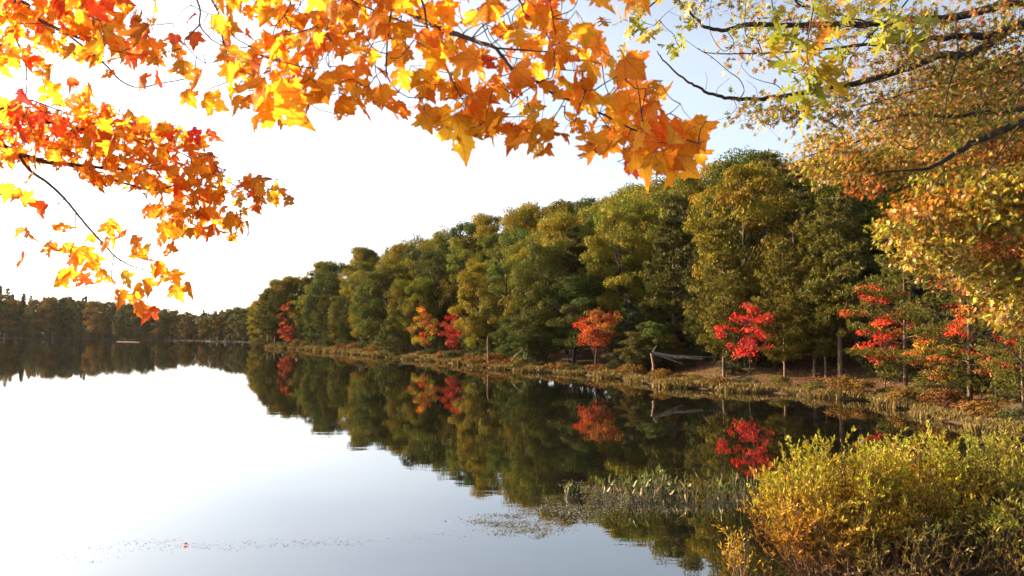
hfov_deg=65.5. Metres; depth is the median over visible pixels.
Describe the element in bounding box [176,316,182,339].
conifer tree
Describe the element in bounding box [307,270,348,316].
broadleaf tree
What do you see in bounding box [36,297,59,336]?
broadleaf tree
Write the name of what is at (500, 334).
broadleaf tree
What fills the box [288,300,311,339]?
broadleaf tree
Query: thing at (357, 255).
broadleaf tree
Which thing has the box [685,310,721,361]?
sapling
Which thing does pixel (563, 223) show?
broadleaf tree
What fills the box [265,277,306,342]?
broadleaf tree
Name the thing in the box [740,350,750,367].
young pine
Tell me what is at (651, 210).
broadleaf tree
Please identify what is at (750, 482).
pickerelweed
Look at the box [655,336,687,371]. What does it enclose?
sapling
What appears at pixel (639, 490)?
pickerelweed
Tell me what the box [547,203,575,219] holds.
broadleaf tree
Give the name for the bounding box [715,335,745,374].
young pine
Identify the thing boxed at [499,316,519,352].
pine tree
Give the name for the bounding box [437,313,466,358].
maple tree
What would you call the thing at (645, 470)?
pickerelweed
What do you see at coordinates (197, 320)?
broadleaf tree
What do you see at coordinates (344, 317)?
pine tree
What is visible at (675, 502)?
floating weed
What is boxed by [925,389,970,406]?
shore shrub
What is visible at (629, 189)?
broadleaf tree
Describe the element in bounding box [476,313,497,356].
pine tree
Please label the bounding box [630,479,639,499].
pickerelweed
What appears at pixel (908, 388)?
shore shrub
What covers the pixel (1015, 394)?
young pine
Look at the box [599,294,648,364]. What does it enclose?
conifer tree
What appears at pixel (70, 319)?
conifer tree
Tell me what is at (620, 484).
pickerelweed
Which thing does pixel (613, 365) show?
young pine
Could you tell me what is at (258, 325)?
pine tree
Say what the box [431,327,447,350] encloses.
pine tree
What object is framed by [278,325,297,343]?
maple tree
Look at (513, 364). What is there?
shore shrub
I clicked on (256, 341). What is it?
shore shrub
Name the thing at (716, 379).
shore shrub
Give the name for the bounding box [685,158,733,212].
broadleaf tree
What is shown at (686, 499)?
pickerelweed
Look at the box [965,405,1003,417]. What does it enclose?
shore shrub
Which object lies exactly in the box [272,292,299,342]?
broadleaf tree
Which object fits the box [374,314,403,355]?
conifer tree
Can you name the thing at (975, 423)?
shore grass
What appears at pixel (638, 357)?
sapling
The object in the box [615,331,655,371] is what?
sapling
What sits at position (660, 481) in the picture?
pickerelweed
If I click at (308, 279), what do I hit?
pine tree
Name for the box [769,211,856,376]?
pine tree
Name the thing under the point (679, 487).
pickerelweed
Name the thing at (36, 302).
broadleaf tree
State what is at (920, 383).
shrub
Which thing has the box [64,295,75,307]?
broadleaf tree
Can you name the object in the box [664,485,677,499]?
pickerelweed
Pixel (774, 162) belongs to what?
pine tree
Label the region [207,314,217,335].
broadleaf tree
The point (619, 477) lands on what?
pickerelweed
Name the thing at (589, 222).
broadleaf tree
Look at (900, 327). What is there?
sapling
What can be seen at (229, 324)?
broadleaf tree
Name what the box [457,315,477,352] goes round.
pine tree
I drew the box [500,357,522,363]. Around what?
shore shrub
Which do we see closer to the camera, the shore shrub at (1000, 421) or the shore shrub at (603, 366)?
the shore shrub at (1000, 421)
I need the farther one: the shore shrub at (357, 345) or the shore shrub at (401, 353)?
the shore shrub at (357, 345)
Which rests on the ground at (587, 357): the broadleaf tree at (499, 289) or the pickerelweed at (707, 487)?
the broadleaf tree at (499, 289)
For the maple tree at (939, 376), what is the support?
on the ground at (587, 357)
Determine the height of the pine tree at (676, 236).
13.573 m
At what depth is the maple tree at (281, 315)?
141.91 m
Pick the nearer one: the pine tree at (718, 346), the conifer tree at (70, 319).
the pine tree at (718, 346)
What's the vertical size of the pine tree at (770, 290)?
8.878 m
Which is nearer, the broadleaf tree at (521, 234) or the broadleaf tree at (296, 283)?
the broadleaf tree at (521, 234)
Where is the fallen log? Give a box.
[651,345,719,364]
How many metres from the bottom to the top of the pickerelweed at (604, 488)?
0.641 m
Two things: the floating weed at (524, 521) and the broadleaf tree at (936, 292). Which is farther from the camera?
the broadleaf tree at (936, 292)
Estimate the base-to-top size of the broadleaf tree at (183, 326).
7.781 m
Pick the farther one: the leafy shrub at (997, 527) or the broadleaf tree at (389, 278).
the broadleaf tree at (389, 278)
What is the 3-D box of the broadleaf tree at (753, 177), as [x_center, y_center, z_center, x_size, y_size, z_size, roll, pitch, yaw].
[15.128,-1.254,52.274,7.428,14.109,8.125,-2,-4,36]
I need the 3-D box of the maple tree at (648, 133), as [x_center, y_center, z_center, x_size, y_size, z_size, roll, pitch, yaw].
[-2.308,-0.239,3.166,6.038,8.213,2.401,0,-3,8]
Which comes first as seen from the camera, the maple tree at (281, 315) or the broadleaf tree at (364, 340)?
the broadleaf tree at (364, 340)
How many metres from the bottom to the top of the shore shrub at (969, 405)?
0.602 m
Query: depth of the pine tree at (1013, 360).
30.37 m
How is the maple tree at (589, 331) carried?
on the ground at (587, 357)
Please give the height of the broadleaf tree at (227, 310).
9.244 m
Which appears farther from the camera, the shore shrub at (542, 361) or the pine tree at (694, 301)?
the shore shrub at (542, 361)
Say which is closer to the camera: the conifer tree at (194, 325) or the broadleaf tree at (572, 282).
the broadleaf tree at (572, 282)
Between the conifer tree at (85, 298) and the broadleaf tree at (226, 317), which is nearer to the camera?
the broadleaf tree at (226, 317)
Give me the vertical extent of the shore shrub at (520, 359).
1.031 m
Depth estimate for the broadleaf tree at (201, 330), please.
220.08 m
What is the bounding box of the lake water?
[0,338,1023,575]
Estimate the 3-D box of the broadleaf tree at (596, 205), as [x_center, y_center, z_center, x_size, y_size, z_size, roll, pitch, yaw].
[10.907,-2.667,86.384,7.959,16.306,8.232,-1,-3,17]
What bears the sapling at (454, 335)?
on the ground at (587, 357)
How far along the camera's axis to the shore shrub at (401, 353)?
93.70 m
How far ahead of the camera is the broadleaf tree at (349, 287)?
125.52 m
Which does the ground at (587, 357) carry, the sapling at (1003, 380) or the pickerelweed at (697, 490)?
the sapling at (1003, 380)
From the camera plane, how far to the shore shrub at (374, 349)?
102.61 m
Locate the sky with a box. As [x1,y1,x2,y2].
[0,0,1023,321]
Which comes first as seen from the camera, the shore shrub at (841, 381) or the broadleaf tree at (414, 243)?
the shore shrub at (841, 381)
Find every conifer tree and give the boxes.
[2,288,11,333]
[3,294,18,337]
[14,297,26,337]
[20,301,32,337]
[62,306,70,337]
[64,299,76,337]
[78,314,87,338]
[79,296,87,334]
[107,311,114,338]
[131,324,138,339]
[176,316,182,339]
[189,316,196,340]
[218,324,222,341]
[242,310,251,341]
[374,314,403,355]
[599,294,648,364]
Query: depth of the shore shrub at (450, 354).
79.84 m
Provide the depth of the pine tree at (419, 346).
93.39 m
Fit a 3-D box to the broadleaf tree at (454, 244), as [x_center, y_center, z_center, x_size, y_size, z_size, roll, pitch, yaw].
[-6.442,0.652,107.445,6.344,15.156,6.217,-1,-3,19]
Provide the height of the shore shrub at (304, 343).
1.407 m
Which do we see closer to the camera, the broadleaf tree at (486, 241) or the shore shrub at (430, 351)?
the shore shrub at (430, 351)
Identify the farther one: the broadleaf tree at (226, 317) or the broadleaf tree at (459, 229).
the broadleaf tree at (226, 317)
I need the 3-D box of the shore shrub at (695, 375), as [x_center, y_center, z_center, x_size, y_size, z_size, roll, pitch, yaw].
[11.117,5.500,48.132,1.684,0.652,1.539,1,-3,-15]
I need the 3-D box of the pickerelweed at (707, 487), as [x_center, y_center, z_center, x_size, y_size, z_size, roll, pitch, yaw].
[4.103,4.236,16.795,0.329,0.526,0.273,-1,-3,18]
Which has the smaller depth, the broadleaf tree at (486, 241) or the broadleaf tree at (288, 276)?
the broadleaf tree at (486, 241)
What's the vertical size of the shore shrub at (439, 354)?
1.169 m
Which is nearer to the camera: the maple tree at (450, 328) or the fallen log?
the fallen log
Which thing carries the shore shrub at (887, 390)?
on the ground at (587, 357)
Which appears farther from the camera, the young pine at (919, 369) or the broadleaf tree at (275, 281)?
the broadleaf tree at (275, 281)
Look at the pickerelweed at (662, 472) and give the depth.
17.47 m
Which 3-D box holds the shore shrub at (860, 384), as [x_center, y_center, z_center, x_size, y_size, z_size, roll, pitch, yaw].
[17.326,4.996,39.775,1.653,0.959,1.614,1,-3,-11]
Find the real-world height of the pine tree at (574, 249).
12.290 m
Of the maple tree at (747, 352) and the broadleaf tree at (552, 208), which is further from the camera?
the broadleaf tree at (552, 208)
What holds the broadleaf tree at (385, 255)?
on the ground at (587, 357)
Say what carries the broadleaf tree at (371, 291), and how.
on the ground at (587, 357)
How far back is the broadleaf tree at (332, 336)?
119.11 m
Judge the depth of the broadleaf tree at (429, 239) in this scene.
129.27 m
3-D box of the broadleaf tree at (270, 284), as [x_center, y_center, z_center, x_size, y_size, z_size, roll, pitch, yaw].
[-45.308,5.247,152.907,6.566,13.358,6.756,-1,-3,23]
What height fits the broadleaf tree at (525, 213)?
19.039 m
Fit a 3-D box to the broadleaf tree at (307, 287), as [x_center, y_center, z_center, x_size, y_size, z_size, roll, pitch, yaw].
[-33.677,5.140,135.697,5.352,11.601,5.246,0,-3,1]
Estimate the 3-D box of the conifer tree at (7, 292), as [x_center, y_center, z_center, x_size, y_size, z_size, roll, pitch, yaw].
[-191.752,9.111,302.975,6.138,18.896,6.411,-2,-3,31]
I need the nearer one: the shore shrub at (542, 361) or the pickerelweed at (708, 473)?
the pickerelweed at (708, 473)
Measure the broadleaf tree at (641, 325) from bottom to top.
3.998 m
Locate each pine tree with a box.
[249,288,275,341]
[257,291,289,342]
[288,279,307,337]
[296,320,307,340]
[304,265,324,295]
[310,280,334,340]
[314,295,340,341]
[324,296,347,342]
[335,298,356,345]
[414,332,426,350]
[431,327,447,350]
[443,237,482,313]
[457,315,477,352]
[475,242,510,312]
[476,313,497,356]
[478,251,508,352]
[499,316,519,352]
[549,225,598,356]
[635,193,697,359]
[678,197,741,360]
[682,213,761,376]
[736,148,798,297]
[745,163,848,342]
[746,237,815,375]
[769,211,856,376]
[793,227,862,376]
[794,188,886,377]
[844,252,962,386]
[893,241,1023,399]
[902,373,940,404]
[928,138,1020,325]
[974,321,1023,410]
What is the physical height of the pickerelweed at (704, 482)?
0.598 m
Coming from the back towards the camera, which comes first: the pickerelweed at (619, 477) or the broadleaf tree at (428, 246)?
the broadleaf tree at (428, 246)
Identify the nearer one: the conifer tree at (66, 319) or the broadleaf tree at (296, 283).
the broadleaf tree at (296, 283)
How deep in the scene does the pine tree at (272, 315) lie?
145.76 m
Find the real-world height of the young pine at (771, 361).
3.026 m
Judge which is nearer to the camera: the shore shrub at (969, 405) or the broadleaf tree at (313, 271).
the shore shrub at (969, 405)
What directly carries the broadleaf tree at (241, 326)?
on the ground at (587, 357)
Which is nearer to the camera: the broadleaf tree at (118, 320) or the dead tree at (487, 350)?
the dead tree at (487, 350)
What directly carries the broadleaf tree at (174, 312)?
on the ground at (587, 357)
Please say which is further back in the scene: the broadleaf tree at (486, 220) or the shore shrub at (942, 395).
the broadleaf tree at (486, 220)
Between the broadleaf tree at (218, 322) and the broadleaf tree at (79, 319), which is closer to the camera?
the broadleaf tree at (218, 322)
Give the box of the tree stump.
[650,353,654,370]
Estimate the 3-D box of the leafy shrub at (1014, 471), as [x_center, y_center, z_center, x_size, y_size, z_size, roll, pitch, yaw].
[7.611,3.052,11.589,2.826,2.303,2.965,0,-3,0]
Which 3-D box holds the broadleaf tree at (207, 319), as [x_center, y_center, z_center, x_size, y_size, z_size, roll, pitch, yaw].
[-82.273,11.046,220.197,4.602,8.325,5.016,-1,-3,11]
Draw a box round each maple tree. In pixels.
[0,0,719,324]
[277,301,295,343]
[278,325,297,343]
[406,306,439,350]
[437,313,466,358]
[572,307,622,371]
[714,302,777,376]
[837,284,924,388]
[901,327,976,387]
[942,292,1023,404]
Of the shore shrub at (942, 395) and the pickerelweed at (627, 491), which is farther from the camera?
the shore shrub at (942, 395)
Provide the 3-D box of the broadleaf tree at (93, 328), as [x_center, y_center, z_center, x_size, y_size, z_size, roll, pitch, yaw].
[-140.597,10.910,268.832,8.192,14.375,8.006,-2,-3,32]
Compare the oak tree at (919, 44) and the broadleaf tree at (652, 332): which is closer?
the oak tree at (919, 44)
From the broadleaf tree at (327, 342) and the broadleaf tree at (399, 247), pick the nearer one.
the broadleaf tree at (327, 342)
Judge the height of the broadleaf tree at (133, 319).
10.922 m
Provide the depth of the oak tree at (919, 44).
9.09 m
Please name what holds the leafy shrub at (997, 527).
on the lake water
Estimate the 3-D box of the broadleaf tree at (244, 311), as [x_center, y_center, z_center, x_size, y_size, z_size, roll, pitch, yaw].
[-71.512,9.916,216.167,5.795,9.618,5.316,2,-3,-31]
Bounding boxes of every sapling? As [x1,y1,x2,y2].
[445,320,464,348]
[588,301,613,351]
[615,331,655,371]
[626,351,649,373]
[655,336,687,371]
[662,307,691,351]
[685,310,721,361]
[818,329,856,365]
[859,323,892,348]
[885,311,922,345]
[895,334,938,375]
[949,343,978,369]
[966,365,994,398]
[989,354,1020,398]
[1004,325,1023,368]
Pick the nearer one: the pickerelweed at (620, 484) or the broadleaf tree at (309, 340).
the pickerelweed at (620, 484)
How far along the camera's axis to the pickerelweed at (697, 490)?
16.24 m
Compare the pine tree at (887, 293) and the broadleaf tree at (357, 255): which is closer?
the pine tree at (887, 293)
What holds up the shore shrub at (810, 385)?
on the ground at (587, 357)
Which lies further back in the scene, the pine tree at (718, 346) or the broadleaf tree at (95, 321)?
the broadleaf tree at (95, 321)
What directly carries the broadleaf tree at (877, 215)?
on the ground at (587, 357)
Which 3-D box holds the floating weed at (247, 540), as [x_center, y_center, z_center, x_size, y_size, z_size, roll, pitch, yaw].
[-3.498,4.172,13.205,7.576,0.006,1.426,1,-3,-11]
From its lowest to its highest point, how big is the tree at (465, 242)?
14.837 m
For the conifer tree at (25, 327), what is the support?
on the ground at (587, 357)
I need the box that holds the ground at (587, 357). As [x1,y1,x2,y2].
[0,281,1023,437]
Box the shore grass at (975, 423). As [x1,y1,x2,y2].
[250,343,1023,438]
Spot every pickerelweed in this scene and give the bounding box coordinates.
[563,480,577,501]
[590,478,614,500]
[615,468,628,487]
[616,478,627,496]
[620,473,631,496]
[625,479,645,503]
[627,480,650,502]
[630,467,649,492]
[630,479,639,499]
[635,468,652,493]
[637,478,663,502]
[638,472,653,494]
[639,474,663,498]
[646,478,668,493]
[651,476,659,491]
[652,464,667,484]
[652,465,670,490]
[654,474,669,495]
[655,468,668,492]
[663,476,685,493]
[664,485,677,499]
[672,471,689,493]
[672,482,696,496]
[676,480,694,502]
[691,481,701,500]
[694,471,711,492]
[699,478,713,494]
[704,484,712,501]
[707,469,723,492]
[708,479,729,497]
[716,481,726,500]
[728,477,751,500]
[728,481,741,496]
[729,469,738,487]
[729,486,736,501]
[748,469,763,490]
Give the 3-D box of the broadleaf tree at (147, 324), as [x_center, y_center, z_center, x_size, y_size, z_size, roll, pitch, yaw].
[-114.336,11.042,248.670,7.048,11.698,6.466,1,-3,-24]
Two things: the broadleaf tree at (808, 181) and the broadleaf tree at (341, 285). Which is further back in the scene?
the broadleaf tree at (341, 285)
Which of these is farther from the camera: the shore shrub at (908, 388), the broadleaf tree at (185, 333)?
the broadleaf tree at (185, 333)
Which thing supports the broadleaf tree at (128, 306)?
on the ground at (587, 357)
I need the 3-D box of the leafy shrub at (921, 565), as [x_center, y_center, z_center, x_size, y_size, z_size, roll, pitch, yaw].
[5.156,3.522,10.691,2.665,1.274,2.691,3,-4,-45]
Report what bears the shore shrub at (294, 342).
on the ground at (587, 357)
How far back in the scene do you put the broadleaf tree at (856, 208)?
53.91 m
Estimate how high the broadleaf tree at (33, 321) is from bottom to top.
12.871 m
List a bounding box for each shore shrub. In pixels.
[247,338,265,345]
[289,339,306,347]
[299,341,311,347]
[312,341,324,346]
[346,341,360,348]
[354,342,366,348]
[367,346,379,351]
[393,351,407,355]
[422,348,437,354]
[431,351,445,358]
[442,350,463,361]
[460,355,475,360]
[464,356,486,362]
[482,352,506,360]
[483,359,503,365]
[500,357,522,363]
[505,361,530,366]
[508,357,532,363]
[530,359,555,365]
[541,363,556,368]
[555,362,570,369]
[566,364,586,370]
[586,363,604,371]
[599,364,614,369]
[613,364,629,373]
[622,364,648,374]
[650,368,671,378]
[666,373,688,378]
[684,374,709,380]
[705,376,731,383]
[732,376,760,385]
[769,375,791,385]
[801,381,827,390]
[823,375,858,392]
[842,379,878,397]
[876,386,896,393]
[885,387,920,407]
[888,386,927,392]
[916,387,965,408]
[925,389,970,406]
[950,399,976,410]
[955,400,1001,411]
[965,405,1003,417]
[987,418,1014,425]
[993,407,1023,421]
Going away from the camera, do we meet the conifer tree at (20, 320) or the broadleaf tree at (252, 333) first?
the broadleaf tree at (252, 333)
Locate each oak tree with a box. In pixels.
[595,0,1023,180]
[775,39,1023,364]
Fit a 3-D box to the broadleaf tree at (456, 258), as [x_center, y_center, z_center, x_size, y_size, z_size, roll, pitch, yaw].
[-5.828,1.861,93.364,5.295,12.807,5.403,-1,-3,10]
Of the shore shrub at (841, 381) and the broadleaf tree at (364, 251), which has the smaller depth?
the shore shrub at (841, 381)
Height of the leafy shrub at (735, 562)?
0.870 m
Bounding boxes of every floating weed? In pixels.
[53,529,499,561]
[445,480,682,538]
[591,487,744,521]
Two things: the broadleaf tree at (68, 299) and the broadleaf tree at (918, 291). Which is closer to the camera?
the broadleaf tree at (918, 291)
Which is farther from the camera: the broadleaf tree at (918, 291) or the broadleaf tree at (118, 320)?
the broadleaf tree at (118, 320)
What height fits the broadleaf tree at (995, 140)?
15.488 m
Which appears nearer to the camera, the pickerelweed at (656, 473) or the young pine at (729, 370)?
the pickerelweed at (656, 473)
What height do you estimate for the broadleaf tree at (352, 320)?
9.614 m
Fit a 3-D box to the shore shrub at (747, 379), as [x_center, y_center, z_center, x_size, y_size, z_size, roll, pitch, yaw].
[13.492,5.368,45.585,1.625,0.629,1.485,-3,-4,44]
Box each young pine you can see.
[605,349,623,369]
[645,347,661,373]
[660,359,671,370]
[680,345,698,366]
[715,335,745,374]
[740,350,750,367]
[744,319,791,368]
[745,332,768,365]
[752,332,775,363]
[854,328,899,378]
[883,335,923,380]
[894,320,937,379]
[949,340,983,392]
[953,354,978,395]
[964,312,999,374]
[1006,366,1023,401]
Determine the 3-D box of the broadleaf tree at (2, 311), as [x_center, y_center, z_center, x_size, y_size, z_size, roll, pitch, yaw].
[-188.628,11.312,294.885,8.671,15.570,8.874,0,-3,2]
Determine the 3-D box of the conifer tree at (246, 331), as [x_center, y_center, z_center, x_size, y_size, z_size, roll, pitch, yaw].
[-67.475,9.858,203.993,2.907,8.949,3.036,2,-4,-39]
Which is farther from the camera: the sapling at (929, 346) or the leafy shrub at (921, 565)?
the sapling at (929, 346)
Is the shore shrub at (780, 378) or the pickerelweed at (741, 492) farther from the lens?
the shore shrub at (780, 378)
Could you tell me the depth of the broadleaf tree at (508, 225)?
109.81 m
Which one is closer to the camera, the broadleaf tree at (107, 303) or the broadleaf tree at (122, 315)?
the broadleaf tree at (122, 315)
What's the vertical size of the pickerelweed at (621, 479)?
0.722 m
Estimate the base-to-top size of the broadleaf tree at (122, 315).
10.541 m
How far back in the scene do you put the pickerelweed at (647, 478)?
16.75 m
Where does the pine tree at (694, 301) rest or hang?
on the ground at (587, 357)
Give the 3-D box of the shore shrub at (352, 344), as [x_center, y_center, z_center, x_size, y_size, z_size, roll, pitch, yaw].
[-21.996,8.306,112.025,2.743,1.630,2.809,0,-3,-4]
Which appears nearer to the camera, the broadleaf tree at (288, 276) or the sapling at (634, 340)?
the sapling at (634, 340)
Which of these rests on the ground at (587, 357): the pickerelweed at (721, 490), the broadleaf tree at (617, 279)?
the broadleaf tree at (617, 279)
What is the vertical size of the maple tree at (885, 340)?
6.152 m
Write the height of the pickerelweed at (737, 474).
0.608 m
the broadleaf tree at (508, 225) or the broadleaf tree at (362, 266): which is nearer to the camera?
the broadleaf tree at (508, 225)
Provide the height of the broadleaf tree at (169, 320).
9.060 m
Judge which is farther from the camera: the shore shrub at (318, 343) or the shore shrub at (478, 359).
the shore shrub at (318, 343)
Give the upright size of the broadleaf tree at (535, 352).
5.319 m
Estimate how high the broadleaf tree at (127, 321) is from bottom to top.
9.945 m
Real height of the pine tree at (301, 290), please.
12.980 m
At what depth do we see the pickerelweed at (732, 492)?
16.13 m
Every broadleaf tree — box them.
[0,298,11,335]
[0,298,22,337]
[0,299,7,332]
[22,297,45,330]
[25,305,45,338]
[36,296,64,338]
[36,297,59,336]
[47,298,69,337]
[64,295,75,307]
[67,301,90,328]
[73,310,89,338]
[82,300,107,338]
[89,312,100,333]
[100,301,115,321]
[101,305,124,326]
[110,316,119,333]
[111,308,127,335]
[115,303,132,325]
[119,309,132,336]
[124,311,135,338]
[129,309,148,339]
[134,307,154,338]
[150,311,166,336]
[154,309,173,338]
[159,312,177,339]
[164,310,178,333]
[176,316,192,331]
[177,314,189,330]
[178,316,192,339]
[193,315,207,340]
[198,317,209,340]
[204,313,223,335]
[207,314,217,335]
[212,315,226,335]
[218,312,232,334]
[219,309,233,328]
[224,310,238,336]
[228,311,243,341]
[234,313,246,341]
[239,307,250,334]
[245,305,260,343]
[246,300,265,342]
[253,296,273,342]
[255,278,294,342]
[257,283,281,342]
[260,330,273,341]
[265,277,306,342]
[266,319,283,341]
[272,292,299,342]
[273,286,297,342]
[282,275,297,341]
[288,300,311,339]
[294,276,306,294]
[298,284,319,342]
[299,321,317,343]
[300,293,321,344]
[301,260,340,283]
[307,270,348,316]
[313,259,346,292]
[319,331,336,346]
[327,295,345,343]
[328,325,346,345]
[334,268,354,304]
[339,246,376,289]
[339,261,378,328]
[339,269,361,305]
[339,283,353,296]
[340,246,382,289]
[342,247,380,285]
[343,322,359,343]
[346,297,385,347]
[347,278,393,345]
[349,294,360,341]
[352,263,415,350]
[360,334,371,346]
[366,263,399,318]
[366,330,391,350]
[374,246,402,268]
[374,246,403,268]
[379,238,409,267]
[383,278,418,352]
[393,246,443,322]
[394,242,450,296]
[394,260,443,322]
[401,248,462,346]
[402,276,441,351]
[405,231,427,259]
[410,232,446,262]
[427,224,458,263]
[436,220,475,313]
[438,249,478,350]
[444,237,485,297]
[447,221,492,264]
[447,258,502,354]
[462,212,503,289]
[468,232,497,300]
[468,336,499,355]
[474,258,522,355]
[476,242,524,302]
[489,316,517,361]
[495,215,530,248]
[497,230,555,317]
[498,199,544,251]
[498,228,535,258]
[499,265,547,361]
[504,328,532,358]
[505,309,568,365]
[507,236,552,323]
[508,236,574,366]
[523,210,610,354]
[529,198,567,234]
[534,204,577,270]
[541,271,615,365]
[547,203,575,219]
[564,195,595,221]
[565,215,613,300]
[576,188,629,293]
[577,188,642,293]
[578,205,656,352]
[588,193,662,299]
[601,221,639,289]
[609,182,644,196]
[619,183,661,230]
[623,184,695,290]
[625,173,713,295]
[632,171,705,300]
[634,322,670,349]
[636,321,674,369]
[668,175,705,213]
[671,189,753,306]
[681,164,801,362]
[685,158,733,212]
[693,145,790,267]
[711,150,813,261]
[783,148,868,254]
[795,166,910,322]
[801,152,934,322]
[844,128,980,306]
[913,255,949,308]
[924,96,1023,207]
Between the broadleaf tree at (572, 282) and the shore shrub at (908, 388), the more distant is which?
the broadleaf tree at (572, 282)
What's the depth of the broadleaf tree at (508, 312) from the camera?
68.72 m
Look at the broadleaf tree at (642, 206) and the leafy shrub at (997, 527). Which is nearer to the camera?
the leafy shrub at (997, 527)
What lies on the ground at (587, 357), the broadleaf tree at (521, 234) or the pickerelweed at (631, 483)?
the broadleaf tree at (521, 234)
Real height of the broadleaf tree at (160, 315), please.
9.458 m
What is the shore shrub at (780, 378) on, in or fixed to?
on the ground at (587, 357)
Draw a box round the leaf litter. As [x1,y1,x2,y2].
[644,342,1018,411]
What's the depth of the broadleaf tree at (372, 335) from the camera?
102.94 m
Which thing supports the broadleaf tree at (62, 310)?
on the ground at (587, 357)
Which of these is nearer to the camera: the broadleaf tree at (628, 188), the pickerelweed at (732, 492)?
the pickerelweed at (732, 492)
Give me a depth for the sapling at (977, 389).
35.24 m
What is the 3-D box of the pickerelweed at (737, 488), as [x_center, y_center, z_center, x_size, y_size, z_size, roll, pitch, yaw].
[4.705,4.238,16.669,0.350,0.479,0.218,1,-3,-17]
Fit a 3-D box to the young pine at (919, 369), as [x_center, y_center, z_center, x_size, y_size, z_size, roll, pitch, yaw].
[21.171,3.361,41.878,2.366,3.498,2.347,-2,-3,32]
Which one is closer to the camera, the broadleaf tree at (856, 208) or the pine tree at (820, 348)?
the pine tree at (820, 348)
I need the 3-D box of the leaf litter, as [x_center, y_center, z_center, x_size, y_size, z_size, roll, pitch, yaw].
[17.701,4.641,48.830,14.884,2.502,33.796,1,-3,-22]
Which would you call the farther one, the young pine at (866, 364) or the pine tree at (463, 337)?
the pine tree at (463, 337)
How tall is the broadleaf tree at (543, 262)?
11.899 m
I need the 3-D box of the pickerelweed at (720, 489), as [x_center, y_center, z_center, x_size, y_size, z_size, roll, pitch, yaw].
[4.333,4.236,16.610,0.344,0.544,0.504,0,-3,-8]
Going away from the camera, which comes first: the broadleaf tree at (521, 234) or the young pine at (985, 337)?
the young pine at (985, 337)
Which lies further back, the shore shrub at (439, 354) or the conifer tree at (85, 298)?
the conifer tree at (85, 298)
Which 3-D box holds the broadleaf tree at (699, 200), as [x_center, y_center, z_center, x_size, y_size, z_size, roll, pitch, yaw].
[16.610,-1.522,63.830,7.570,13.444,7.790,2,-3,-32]
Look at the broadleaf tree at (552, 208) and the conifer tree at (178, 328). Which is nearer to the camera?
the broadleaf tree at (552, 208)
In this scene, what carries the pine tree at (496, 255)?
on the ground at (587, 357)
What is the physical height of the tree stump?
1.112 m
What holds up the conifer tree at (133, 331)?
on the ground at (587, 357)
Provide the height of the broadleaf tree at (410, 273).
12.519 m
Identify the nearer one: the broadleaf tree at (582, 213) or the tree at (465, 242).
the broadleaf tree at (582, 213)
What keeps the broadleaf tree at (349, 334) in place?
on the ground at (587, 357)
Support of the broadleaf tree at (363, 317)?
on the ground at (587, 357)
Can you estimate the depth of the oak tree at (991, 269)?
13.48 m
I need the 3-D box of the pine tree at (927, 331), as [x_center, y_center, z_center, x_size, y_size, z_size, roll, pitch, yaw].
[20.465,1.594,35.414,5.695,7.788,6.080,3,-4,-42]
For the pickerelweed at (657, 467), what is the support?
in the lake water
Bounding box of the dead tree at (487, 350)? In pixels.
[487,336,488,363]
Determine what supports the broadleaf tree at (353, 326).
on the ground at (587, 357)
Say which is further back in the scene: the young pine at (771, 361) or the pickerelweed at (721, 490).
the young pine at (771, 361)
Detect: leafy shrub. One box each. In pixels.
[711,524,775,575]
[736,425,921,575]
[797,499,1022,575]
[827,419,1019,570]
[912,492,1023,575]
[914,417,1023,572]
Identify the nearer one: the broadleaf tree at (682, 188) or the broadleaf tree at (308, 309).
the broadleaf tree at (682, 188)
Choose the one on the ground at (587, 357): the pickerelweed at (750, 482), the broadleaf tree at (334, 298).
the broadleaf tree at (334, 298)
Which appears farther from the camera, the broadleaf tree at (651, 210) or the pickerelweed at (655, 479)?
the broadleaf tree at (651, 210)
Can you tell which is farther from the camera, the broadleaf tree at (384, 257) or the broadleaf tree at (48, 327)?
the broadleaf tree at (48, 327)
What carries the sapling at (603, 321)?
on the ground at (587, 357)
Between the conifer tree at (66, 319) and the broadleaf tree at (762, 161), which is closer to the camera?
the broadleaf tree at (762, 161)
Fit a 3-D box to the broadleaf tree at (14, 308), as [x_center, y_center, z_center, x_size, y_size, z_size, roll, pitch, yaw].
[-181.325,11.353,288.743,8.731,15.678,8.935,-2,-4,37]
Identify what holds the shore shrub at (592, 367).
on the ground at (587, 357)
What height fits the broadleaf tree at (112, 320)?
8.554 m
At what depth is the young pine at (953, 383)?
37.13 m
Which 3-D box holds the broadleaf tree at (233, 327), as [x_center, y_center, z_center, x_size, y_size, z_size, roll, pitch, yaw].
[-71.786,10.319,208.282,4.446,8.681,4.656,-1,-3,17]
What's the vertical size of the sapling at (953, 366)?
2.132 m
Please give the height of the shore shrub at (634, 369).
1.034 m
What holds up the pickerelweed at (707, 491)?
in the lake water
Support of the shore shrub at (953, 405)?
on the ground at (587, 357)
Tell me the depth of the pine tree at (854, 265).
44.47 m
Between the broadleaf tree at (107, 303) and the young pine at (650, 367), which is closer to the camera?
the young pine at (650, 367)
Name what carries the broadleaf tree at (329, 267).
on the ground at (587, 357)
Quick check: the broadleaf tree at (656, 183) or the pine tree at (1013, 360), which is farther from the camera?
the broadleaf tree at (656, 183)
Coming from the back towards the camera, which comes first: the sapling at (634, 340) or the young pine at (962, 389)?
the sapling at (634, 340)

